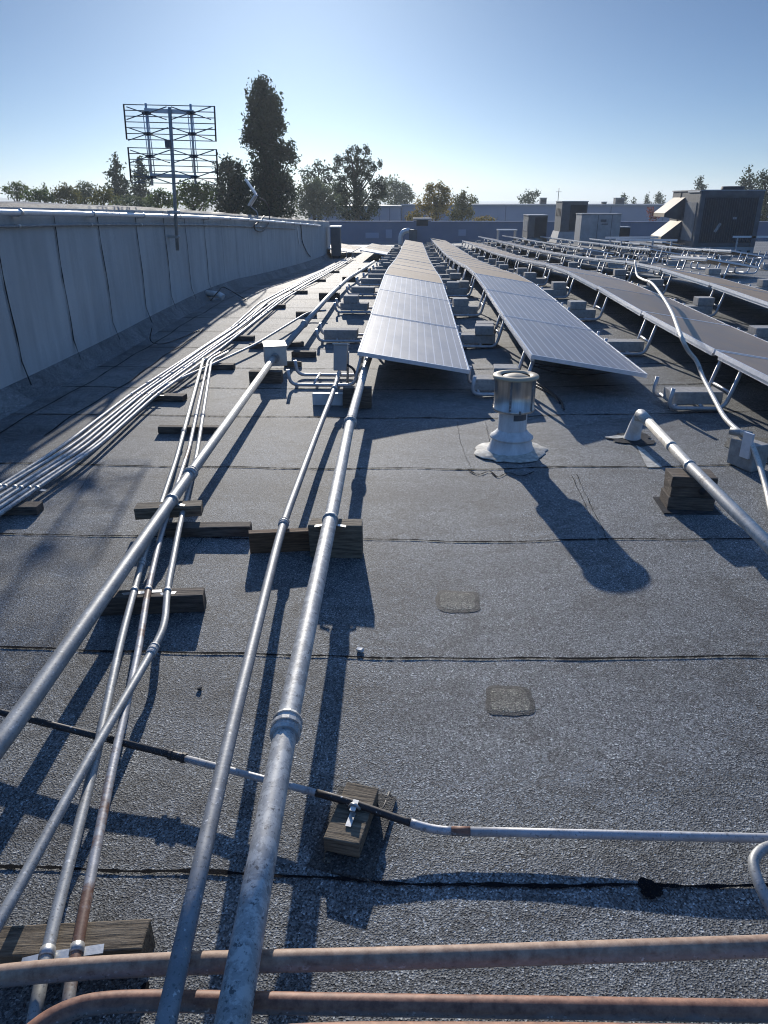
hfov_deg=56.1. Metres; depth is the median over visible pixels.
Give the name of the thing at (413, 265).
solar panel
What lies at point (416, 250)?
solar panel
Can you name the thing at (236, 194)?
round tree
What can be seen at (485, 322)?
concrete block
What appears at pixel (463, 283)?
concrete block
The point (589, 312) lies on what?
concrete block
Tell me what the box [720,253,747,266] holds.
racking frame
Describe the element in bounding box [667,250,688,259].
racking frame
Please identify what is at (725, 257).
concrete block
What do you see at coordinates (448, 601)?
roof patch
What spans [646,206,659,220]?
red bush
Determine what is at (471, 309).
concrete block
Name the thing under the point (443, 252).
solar panel
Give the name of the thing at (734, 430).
flexible conduit
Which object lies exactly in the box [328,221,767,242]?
parapet
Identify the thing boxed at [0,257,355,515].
thin conduit
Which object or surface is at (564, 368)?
drooping cable
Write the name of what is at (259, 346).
wood block
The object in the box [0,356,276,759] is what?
conduit
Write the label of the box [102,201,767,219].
ground
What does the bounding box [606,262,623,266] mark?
concrete block
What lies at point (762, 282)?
concrete block
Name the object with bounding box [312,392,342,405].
strut block
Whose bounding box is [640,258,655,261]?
concrete block
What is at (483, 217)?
bush
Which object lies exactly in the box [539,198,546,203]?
roof equipment
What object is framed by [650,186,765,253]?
rooftop unit
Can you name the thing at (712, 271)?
concrete block
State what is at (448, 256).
solar panel
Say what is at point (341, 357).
junction box
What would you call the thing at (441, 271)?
concrete block
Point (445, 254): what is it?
solar panel
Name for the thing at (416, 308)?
solar panel
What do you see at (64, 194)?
round tree
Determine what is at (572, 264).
concrete block
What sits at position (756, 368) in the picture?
solar panel
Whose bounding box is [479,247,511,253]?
solar panel
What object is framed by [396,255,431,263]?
solar panel
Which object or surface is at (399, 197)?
round tree
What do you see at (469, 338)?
concrete block
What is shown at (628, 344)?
concrete block
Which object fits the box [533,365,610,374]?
drooping cable
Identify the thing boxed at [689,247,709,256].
racking frame
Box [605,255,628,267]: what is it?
racking frame
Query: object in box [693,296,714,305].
concrete block
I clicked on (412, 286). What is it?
solar panel
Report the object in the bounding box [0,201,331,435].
parapet wall
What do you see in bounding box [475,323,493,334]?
concrete block
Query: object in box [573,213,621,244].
rooftop unit
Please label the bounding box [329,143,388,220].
open tree
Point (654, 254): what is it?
concrete block
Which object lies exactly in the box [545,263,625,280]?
solar panel
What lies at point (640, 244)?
solar panel
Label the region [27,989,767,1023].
cross pipe
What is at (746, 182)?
conifer tree
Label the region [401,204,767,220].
building
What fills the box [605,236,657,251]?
pipe rack
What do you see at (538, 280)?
concrete block
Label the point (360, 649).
roof scrap
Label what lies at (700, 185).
conifer tree
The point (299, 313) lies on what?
wood block
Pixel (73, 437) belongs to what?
thin conduit
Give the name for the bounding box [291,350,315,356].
wood block
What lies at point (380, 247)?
solar panel
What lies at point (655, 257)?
racking frame
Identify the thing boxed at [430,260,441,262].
concrete block
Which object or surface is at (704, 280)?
solar panel
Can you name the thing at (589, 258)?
solar panel
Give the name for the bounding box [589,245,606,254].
racking frame
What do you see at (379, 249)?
solar panel
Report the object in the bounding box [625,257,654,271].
racking frame
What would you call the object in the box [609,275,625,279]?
concrete block
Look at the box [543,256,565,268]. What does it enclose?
racking frame
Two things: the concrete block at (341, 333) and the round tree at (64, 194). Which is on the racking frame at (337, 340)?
the concrete block at (341, 333)
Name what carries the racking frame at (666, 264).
on the roof
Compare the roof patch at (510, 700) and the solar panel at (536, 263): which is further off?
the solar panel at (536, 263)
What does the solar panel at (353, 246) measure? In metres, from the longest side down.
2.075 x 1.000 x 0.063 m
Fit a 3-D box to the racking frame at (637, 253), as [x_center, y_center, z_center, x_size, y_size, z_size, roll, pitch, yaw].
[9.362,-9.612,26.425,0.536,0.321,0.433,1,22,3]
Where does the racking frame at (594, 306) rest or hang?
on the roof
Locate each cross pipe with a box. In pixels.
[0,709,767,842]
[0,934,767,987]
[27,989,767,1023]
[291,1021,683,1023]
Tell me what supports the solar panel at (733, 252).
on the racking frame
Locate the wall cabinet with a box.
[329,226,341,258]
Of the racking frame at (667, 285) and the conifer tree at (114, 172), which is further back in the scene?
the conifer tree at (114, 172)
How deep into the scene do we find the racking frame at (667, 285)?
11.28 m
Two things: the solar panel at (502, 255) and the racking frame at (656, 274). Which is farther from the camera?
the solar panel at (502, 255)
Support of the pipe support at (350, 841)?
on the roof
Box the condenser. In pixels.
[619,226,630,241]
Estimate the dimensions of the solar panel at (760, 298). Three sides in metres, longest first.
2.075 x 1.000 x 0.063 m
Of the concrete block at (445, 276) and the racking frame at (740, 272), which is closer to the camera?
the racking frame at (740, 272)
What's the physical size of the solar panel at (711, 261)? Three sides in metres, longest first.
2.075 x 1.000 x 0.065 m
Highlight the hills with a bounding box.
[0,197,99,204]
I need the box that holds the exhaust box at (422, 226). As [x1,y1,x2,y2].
[413,218,431,243]
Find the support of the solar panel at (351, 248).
on the roof
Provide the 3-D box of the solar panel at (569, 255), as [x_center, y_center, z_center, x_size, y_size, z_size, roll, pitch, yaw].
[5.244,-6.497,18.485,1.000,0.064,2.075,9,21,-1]
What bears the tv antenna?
attached to the parapet wall
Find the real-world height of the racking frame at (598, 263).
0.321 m
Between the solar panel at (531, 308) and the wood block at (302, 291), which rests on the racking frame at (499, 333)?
the solar panel at (531, 308)
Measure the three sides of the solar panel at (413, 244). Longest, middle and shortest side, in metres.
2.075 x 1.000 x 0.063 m
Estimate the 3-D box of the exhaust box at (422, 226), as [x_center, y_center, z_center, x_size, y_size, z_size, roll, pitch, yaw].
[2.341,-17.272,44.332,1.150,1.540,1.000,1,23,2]
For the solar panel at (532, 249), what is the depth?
24.44 m
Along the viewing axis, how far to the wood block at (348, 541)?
3.46 m
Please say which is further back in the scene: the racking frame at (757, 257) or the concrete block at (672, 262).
the racking frame at (757, 257)
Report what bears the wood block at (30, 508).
on the roof
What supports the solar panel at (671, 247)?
on the racking frame at (658, 256)
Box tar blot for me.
[638,877,662,898]
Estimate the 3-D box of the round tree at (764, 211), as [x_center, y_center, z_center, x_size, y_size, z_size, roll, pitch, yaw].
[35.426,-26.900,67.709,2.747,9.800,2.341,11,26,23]
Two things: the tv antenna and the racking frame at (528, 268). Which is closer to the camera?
the tv antenna
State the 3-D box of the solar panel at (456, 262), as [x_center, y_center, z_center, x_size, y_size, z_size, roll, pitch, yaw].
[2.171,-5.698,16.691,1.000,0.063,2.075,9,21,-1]
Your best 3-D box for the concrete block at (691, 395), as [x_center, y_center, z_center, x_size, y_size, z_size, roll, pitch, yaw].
[2.470,-0.933,5.762,0.405,0.100,0.203,0,23,0]
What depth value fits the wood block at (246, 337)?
8.73 m
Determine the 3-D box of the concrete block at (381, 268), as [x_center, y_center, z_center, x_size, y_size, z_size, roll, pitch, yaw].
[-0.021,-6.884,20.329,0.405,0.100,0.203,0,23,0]
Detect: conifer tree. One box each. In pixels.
[102,151,135,203]
[128,155,153,205]
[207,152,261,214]
[621,193,629,203]
[644,192,651,203]
[653,191,665,203]
[691,175,708,189]
[735,165,766,210]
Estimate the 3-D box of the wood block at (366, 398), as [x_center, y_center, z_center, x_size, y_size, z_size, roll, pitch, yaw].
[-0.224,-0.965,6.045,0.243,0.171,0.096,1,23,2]
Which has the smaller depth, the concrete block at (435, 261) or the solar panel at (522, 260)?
the solar panel at (522, 260)
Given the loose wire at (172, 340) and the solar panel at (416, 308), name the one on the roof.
the loose wire at (172, 340)
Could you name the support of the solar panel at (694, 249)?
on the racking frame at (677, 259)
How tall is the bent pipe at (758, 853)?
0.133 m
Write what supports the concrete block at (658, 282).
on the concrete block at (653, 289)
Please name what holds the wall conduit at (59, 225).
attached to the parapet wall
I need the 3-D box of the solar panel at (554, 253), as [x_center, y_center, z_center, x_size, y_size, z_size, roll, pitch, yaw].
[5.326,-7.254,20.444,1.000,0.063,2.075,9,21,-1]
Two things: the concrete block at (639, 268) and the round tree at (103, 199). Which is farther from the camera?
the round tree at (103, 199)
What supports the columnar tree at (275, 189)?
on the ground
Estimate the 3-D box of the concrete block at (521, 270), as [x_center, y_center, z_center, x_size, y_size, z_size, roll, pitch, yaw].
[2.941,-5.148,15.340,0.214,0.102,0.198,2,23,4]
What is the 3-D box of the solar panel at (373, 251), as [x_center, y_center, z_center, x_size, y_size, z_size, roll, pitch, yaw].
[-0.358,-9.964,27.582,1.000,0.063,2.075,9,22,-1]
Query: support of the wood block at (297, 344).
on the roof
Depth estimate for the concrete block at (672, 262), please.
18.52 m
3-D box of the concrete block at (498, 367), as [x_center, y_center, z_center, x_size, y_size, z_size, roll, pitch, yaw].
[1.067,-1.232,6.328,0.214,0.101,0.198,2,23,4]
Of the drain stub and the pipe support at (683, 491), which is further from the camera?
the drain stub
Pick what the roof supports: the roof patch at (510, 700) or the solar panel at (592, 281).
the roof patch at (510, 700)
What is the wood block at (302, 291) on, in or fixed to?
on the roof
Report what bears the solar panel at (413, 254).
on the racking frame
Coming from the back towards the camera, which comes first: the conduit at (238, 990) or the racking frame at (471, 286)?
the racking frame at (471, 286)
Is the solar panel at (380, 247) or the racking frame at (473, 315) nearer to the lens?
the racking frame at (473, 315)
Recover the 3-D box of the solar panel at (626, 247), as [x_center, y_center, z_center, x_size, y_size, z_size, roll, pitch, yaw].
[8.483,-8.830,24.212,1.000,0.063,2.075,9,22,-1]
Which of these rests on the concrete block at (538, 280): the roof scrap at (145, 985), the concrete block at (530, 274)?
the concrete block at (530, 274)
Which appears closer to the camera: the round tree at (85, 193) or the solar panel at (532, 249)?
the solar panel at (532, 249)
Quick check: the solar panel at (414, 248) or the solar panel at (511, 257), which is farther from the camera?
the solar panel at (414, 248)
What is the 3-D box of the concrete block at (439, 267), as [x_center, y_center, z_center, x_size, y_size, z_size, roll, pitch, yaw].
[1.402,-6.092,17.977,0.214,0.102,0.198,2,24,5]
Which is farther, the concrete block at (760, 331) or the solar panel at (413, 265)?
the solar panel at (413, 265)
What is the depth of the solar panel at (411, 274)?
12.92 m
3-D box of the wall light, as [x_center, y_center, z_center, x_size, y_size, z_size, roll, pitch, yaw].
[-2.897,-6.816,15.877,0.277,0.969,0.258,1,23,2]
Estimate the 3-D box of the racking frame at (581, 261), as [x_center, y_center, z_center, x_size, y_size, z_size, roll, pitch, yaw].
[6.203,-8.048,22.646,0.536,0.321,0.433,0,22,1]
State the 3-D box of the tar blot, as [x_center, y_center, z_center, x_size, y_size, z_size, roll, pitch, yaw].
[0.667,0.943,1.802,0.061,0.001,0.059,7,24,15]
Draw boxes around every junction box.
[262,340,286,365]
[332,343,357,383]
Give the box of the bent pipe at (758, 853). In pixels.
[748,841,767,914]
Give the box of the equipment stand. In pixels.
[496,229,516,242]
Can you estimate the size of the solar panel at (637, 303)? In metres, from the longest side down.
2.075 x 1.000 x 0.063 m
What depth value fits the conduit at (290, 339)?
9.76 m
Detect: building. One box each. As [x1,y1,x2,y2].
[308,205,401,220]
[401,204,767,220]
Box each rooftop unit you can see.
[520,214,548,243]
[549,201,588,242]
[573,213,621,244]
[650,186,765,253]
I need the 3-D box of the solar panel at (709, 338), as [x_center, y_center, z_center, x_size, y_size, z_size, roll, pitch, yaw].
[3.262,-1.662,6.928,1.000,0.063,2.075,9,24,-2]
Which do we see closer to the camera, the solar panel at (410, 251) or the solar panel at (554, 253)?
the solar panel at (554, 253)
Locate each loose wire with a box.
[149,328,199,343]
[536,382,564,409]
[536,385,560,403]
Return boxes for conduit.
[0,223,295,228]
[0,251,346,489]
[0,251,352,497]
[0,255,353,509]
[0,257,350,491]
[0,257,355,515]
[0,258,350,503]
[0,351,228,931]
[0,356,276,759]
[21,358,203,1023]
[54,352,220,1023]
[154,371,340,1023]
[163,309,325,387]
[214,357,371,1023]
[285,261,374,348]
[634,260,767,508]
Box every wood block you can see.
[0,919,154,963]
[3,501,43,514]
[101,587,206,615]
[134,500,203,519]
[144,392,186,401]
[158,425,218,433]
[165,521,251,537]
[204,363,234,369]
[229,335,254,340]
[248,528,309,552]
[249,343,262,348]
[249,370,282,383]
[263,304,285,307]
[285,361,301,366]
[287,290,307,293]
[289,341,303,346]
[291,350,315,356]
[296,311,316,315]
[308,279,325,281]
[308,518,362,557]
[319,292,339,299]
[342,277,358,281]
[343,386,371,407]
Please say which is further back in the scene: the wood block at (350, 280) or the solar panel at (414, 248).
the solar panel at (414, 248)
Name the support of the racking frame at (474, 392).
on the roof
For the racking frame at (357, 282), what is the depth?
14.34 m
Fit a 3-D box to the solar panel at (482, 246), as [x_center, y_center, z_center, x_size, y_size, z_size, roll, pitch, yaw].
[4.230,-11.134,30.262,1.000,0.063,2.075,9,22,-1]
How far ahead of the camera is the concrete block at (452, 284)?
12.03 m
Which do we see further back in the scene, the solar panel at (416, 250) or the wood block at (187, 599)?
the solar panel at (416, 250)
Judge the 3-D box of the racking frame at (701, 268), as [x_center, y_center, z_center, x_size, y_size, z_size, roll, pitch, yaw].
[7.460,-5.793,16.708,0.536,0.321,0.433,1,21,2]
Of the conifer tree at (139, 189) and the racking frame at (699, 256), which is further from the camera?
the conifer tree at (139, 189)
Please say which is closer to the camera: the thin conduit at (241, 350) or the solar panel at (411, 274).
the thin conduit at (241, 350)
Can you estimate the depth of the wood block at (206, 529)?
3.71 m
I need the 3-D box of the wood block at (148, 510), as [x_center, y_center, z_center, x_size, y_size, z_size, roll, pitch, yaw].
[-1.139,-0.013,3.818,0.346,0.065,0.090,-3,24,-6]
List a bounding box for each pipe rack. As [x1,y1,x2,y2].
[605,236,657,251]
[616,239,677,254]
[732,236,767,250]
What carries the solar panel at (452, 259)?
on the racking frame
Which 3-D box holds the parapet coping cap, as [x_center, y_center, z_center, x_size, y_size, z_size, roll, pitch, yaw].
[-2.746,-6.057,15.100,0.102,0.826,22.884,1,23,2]
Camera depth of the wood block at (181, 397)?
6.22 m
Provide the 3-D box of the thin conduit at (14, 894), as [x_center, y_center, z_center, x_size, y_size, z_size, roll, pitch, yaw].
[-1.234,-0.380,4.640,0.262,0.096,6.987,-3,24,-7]
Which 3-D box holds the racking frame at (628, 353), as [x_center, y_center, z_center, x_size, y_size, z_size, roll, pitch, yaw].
[2.580,-1.876,7.700,0.536,0.321,0.433,2,24,4]
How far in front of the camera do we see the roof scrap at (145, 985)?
1.58 m
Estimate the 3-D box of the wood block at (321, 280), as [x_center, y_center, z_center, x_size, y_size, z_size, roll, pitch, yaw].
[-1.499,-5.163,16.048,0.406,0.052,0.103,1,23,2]
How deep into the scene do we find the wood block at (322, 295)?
11.94 m
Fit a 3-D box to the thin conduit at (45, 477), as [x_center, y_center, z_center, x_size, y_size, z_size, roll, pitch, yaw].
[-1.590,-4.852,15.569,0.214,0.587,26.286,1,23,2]
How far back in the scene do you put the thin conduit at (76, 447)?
5.58 m
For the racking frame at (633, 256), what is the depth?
22.43 m
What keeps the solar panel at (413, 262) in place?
on the racking frame
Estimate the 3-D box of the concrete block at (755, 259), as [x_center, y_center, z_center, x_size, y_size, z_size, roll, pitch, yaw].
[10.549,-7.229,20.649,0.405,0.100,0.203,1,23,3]
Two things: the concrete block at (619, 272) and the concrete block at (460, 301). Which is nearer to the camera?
the concrete block at (460, 301)
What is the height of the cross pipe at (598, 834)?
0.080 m
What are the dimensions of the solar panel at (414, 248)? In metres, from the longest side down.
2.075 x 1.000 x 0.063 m
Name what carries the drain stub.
on the roof
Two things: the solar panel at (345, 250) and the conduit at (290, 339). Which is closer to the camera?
the conduit at (290, 339)
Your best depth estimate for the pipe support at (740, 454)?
4.44 m
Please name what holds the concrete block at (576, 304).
on the concrete block at (589, 312)
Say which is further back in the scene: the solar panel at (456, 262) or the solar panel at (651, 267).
the solar panel at (456, 262)
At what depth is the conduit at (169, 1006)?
1.81 m
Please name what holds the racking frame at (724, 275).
on the roof
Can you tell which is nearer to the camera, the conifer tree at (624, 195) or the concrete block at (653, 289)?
the concrete block at (653, 289)
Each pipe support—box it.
[307,782,396,881]
[653,468,720,514]
[727,431,767,471]
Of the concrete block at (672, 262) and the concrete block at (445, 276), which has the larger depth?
the concrete block at (672, 262)
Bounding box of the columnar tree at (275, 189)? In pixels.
[238,70,301,218]
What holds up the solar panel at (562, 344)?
on the racking frame at (474, 392)
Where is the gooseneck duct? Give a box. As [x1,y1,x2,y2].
[398,228,416,244]
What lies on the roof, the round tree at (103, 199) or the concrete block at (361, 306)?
the concrete block at (361, 306)
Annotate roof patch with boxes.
[435,590,480,612]
[485,685,534,715]
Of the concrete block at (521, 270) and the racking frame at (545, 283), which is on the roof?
the racking frame at (545, 283)
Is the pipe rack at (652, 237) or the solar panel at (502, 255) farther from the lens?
the pipe rack at (652, 237)
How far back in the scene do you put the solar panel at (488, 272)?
12.65 m
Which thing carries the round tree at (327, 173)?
on the ground
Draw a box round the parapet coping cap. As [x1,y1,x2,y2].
[0,208,320,225]
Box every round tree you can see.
[0,180,31,200]
[20,185,57,202]
[49,181,83,203]
[71,180,104,204]
[85,184,121,204]
[109,193,150,206]
[142,188,179,208]
[171,178,222,210]
[294,176,341,220]
[298,159,338,220]
[336,174,416,204]
[517,188,541,203]
[755,168,767,220]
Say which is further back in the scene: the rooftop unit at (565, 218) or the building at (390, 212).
the building at (390, 212)
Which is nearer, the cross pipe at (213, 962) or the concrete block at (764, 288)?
the cross pipe at (213, 962)
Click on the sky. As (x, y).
(582, 100)
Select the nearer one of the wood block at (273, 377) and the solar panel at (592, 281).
the wood block at (273, 377)
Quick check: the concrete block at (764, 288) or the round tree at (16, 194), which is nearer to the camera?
the concrete block at (764, 288)
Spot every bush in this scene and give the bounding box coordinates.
[472,215,497,220]
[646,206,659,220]
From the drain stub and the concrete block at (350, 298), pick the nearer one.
the concrete block at (350, 298)
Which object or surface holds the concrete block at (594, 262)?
on the roof
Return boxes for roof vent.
[474,370,547,462]
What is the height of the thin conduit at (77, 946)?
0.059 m
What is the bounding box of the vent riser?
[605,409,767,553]
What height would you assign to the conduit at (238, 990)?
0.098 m
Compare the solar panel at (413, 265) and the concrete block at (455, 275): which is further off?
the solar panel at (413, 265)
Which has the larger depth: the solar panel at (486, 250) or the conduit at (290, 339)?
the solar panel at (486, 250)
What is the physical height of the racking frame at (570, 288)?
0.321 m
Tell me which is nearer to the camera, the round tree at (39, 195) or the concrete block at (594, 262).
the concrete block at (594, 262)
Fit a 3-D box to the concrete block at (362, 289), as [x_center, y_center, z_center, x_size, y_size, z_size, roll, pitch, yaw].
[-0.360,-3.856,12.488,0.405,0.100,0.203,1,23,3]
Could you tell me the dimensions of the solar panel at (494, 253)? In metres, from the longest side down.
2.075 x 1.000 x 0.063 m
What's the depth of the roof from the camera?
2.74 m
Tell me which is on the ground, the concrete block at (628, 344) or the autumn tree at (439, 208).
the autumn tree at (439, 208)
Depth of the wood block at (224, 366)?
7.34 m
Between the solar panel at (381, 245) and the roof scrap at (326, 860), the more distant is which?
the solar panel at (381, 245)
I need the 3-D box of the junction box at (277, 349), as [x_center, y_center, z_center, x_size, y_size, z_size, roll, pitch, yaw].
[-1.095,-1.590,7.235,0.225,0.199,0.357,-5,24,-11]
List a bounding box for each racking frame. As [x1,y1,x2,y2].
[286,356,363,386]
[315,323,363,342]
[334,298,372,312]
[346,284,377,294]
[355,277,380,285]
[440,269,466,285]
[443,276,475,296]
[449,290,487,316]
[457,315,504,347]
[467,351,534,395]
[498,261,519,272]
[506,264,533,271]
[520,267,551,285]
[537,276,574,298]
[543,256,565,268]
[561,292,608,320]
[571,251,591,261]
[577,262,605,272]
[586,253,608,264]
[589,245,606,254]
[597,319,657,355]
[600,265,634,281]
[603,248,621,257]
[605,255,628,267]
[619,250,639,259]
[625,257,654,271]
[630,246,647,254]
[631,273,671,293]
[638,251,661,262]
[647,248,666,257]
[652,360,742,410]
[653,259,686,275]
[661,253,688,265]
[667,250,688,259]
[674,289,725,316]
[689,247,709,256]
[690,255,720,269]
[690,263,729,278]
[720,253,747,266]
[727,257,762,273]
[741,251,766,262]
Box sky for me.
[0,0,767,200]
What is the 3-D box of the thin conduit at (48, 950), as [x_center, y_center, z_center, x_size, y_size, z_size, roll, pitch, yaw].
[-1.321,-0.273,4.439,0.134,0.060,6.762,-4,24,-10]
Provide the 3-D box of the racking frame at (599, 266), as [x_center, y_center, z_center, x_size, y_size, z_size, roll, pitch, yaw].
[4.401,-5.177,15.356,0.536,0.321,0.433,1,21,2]
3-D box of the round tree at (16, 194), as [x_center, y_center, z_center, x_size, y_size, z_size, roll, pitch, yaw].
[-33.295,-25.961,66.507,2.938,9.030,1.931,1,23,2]
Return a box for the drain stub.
[205,287,246,300]
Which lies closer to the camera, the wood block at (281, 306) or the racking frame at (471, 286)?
the wood block at (281, 306)
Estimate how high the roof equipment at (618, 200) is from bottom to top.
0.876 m
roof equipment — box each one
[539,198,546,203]
[613,198,624,203]
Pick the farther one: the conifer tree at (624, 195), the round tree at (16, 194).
the conifer tree at (624, 195)
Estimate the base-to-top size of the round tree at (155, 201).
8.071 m
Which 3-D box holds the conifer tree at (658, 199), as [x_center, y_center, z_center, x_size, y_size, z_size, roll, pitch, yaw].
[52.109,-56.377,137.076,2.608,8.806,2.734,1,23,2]
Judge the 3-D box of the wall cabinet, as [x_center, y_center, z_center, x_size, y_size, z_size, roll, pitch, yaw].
[-1.888,-10.643,28.404,0.440,1.195,0.580,1,23,2]
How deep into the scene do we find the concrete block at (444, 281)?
13.99 m
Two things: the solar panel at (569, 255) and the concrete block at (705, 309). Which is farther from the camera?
the solar panel at (569, 255)
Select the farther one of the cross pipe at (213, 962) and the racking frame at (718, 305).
the racking frame at (718, 305)
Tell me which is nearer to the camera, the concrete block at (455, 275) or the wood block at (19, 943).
the wood block at (19, 943)
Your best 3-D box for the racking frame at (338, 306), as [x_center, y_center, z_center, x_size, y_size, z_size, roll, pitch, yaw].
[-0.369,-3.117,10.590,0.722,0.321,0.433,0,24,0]
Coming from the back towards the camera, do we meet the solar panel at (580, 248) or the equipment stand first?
the equipment stand
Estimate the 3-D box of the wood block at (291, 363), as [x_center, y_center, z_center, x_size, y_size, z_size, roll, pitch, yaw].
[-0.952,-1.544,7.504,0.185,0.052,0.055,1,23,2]
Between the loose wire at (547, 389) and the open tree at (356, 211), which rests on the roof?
the loose wire at (547, 389)
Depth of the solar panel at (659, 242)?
29.43 m
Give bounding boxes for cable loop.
[254,196,269,231]
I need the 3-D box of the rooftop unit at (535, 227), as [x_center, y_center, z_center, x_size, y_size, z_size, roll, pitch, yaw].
[8.509,-15.954,40.718,1.210,1.598,2.160,1,23,2]
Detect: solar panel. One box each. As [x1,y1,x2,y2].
[327,247,354,252]
[341,243,360,248]
[341,246,357,250]
[357,314,469,373]
[360,248,387,254]
[364,246,389,252]
[368,245,391,249]
[370,243,392,247]
[371,289,456,327]
[379,274,448,299]
[385,267,442,283]
[389,264,438,274]
[392,260,435,270]
[395,258,432,266]
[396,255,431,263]
[398,253,429,260]
[399,251,427,257]
[400,249,427,255]
[401,247,425,252]
[402,245,425,250]
[403,243,423,246]
[403,244,424,248]
[438,246,465,252]
[440,248,468,254]
[442,251,473,257]
[444,253,479,260]
[447,255,483,262]
[450,257,493,266]
[454,260,501,269]
[459,262,514,273]
[466,266,532,282]
[471,244,496,248]
[474,273,556,300]
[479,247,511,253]
[484,249,517,255]
[486,289,591,329]
[490,251,528,258]
[497,253,536,260]
[503,316,647,377]
[506,255,555,264]
[516,258,565,266]
[527,247,556,252]
[528,260,594,271]
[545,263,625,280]
[548,252,561,255]
[561,253,578,257]
[567,271,659,295]
[570,246,613,253]
[578,256,630,265]
[597,286,729,325]
[599,258,631,265]
[614,245,655,252]
[625,242,665,248]
[626,261,718,277]
[631,247,683,254]
[641,311,767,358]
[647,241,680,245]
[657,245,702,252]
[661,268,767,291]
[670,255,758,267]
[678,247,734,255]
[702,248,767,257]
[710,283,767,307]
[714,350,767,385]
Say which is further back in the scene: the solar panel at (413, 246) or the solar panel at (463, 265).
the solar panel at (413, 246)
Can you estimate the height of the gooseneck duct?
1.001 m
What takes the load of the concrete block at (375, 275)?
on the roof
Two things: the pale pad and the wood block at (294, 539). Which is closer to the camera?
the wood block at (294, 539)
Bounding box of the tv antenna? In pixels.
[123,103,218,250]
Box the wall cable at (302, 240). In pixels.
[300,225,310,256]
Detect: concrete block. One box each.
[324,328,357,338]
[340,302,368,310]
[343,295,358,302]
[351,286,374,292]
[361,278,381,283]
[368,274,383,277]
[371,269,385,273]
[376,266,387,269]
[383,262,390,266]
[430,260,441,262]
[436,266,443,269]
[436,270,445,273]
[439,274,449,278]
[440,262,447,265]
[441,279,459,283]
[446,269,455,273]
[446,288,466,294]
[447,281,458,288]
[450,273,460,278]
[452,297,468,305]
[452,305,477,313]
[457,280,468,292]
[461,332,494,343]
[473,375,494,390]
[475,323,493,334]
[476,321,493,324]
[488,258,495,262]
[493,364,518,379]
[496,261,503,265]
[499,264,508,268]
[517,268,527,272]
[523,272,536,278]
[527,278,545,283]
[543,288,566,295]
[551,281,566,288]
[566,308,595,317]
[567,300,586,309]
[568,262,577,266]
[590,260,603,263]
[604,339,644,350]
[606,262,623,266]
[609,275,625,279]
[613,269,626,275]
[628,266,647,270]
[639,285,663,292]
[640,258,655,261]
[647,278,663,285]
[649,253,662,256]
[663,387,723,404]
[666,260,683,264]
[686,305,712,313]
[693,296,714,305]
[705,268,720,274]
[715,255,730,258]
[743,258,760,261]
[748,325,767,337]
[751,286,767,290]
[756,279,767,286]
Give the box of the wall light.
[244,179,257,215]
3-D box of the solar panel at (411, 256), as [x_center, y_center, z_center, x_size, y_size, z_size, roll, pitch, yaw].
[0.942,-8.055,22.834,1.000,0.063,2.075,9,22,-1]
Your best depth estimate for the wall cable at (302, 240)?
21.94 m
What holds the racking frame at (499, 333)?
on the roof
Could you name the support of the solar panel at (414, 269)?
on the racking frame at (357, 282)
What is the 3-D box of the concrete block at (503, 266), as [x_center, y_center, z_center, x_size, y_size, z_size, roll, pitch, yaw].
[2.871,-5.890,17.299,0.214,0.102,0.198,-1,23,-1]
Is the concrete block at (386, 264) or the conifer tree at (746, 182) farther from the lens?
the conifer tree at (746, 182)
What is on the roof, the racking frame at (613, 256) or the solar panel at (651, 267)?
the racking frame at (613, 256)
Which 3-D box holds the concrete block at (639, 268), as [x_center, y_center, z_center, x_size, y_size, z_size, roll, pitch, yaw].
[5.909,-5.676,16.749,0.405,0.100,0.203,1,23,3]
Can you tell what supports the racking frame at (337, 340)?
on the roof
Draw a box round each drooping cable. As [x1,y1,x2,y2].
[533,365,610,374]
[535,363,595,369]
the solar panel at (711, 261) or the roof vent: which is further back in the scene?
the solar panel at (711, 261)
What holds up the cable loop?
hanging from the parapet coping cap
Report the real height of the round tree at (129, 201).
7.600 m
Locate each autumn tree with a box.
[404,180,453,220]
[448,187,475,220]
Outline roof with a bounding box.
[0,240,767,1023]
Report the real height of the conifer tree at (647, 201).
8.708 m
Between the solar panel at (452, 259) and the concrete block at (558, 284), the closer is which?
the concrete block at (558, 284)
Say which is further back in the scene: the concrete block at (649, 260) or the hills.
the hills
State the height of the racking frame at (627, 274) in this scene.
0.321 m
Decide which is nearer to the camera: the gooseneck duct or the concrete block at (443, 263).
the concrete block at (443, 263)
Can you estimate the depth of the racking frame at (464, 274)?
13.92 m
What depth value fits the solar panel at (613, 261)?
14.47 m
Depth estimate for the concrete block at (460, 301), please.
10.11 m
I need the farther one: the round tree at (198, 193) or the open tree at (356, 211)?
the open tree at (356, 211)
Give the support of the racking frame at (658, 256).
on the roof
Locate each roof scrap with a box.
[141,982,148,988]
[323,857,330,862]
[356,647,363,652]
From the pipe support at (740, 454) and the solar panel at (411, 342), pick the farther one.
the solar panel at (411, 342)
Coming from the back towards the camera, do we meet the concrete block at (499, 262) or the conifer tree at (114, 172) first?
the conifer tree at (114, 172)
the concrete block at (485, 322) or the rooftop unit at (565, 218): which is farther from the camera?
the rooftop unit at (565, 218)

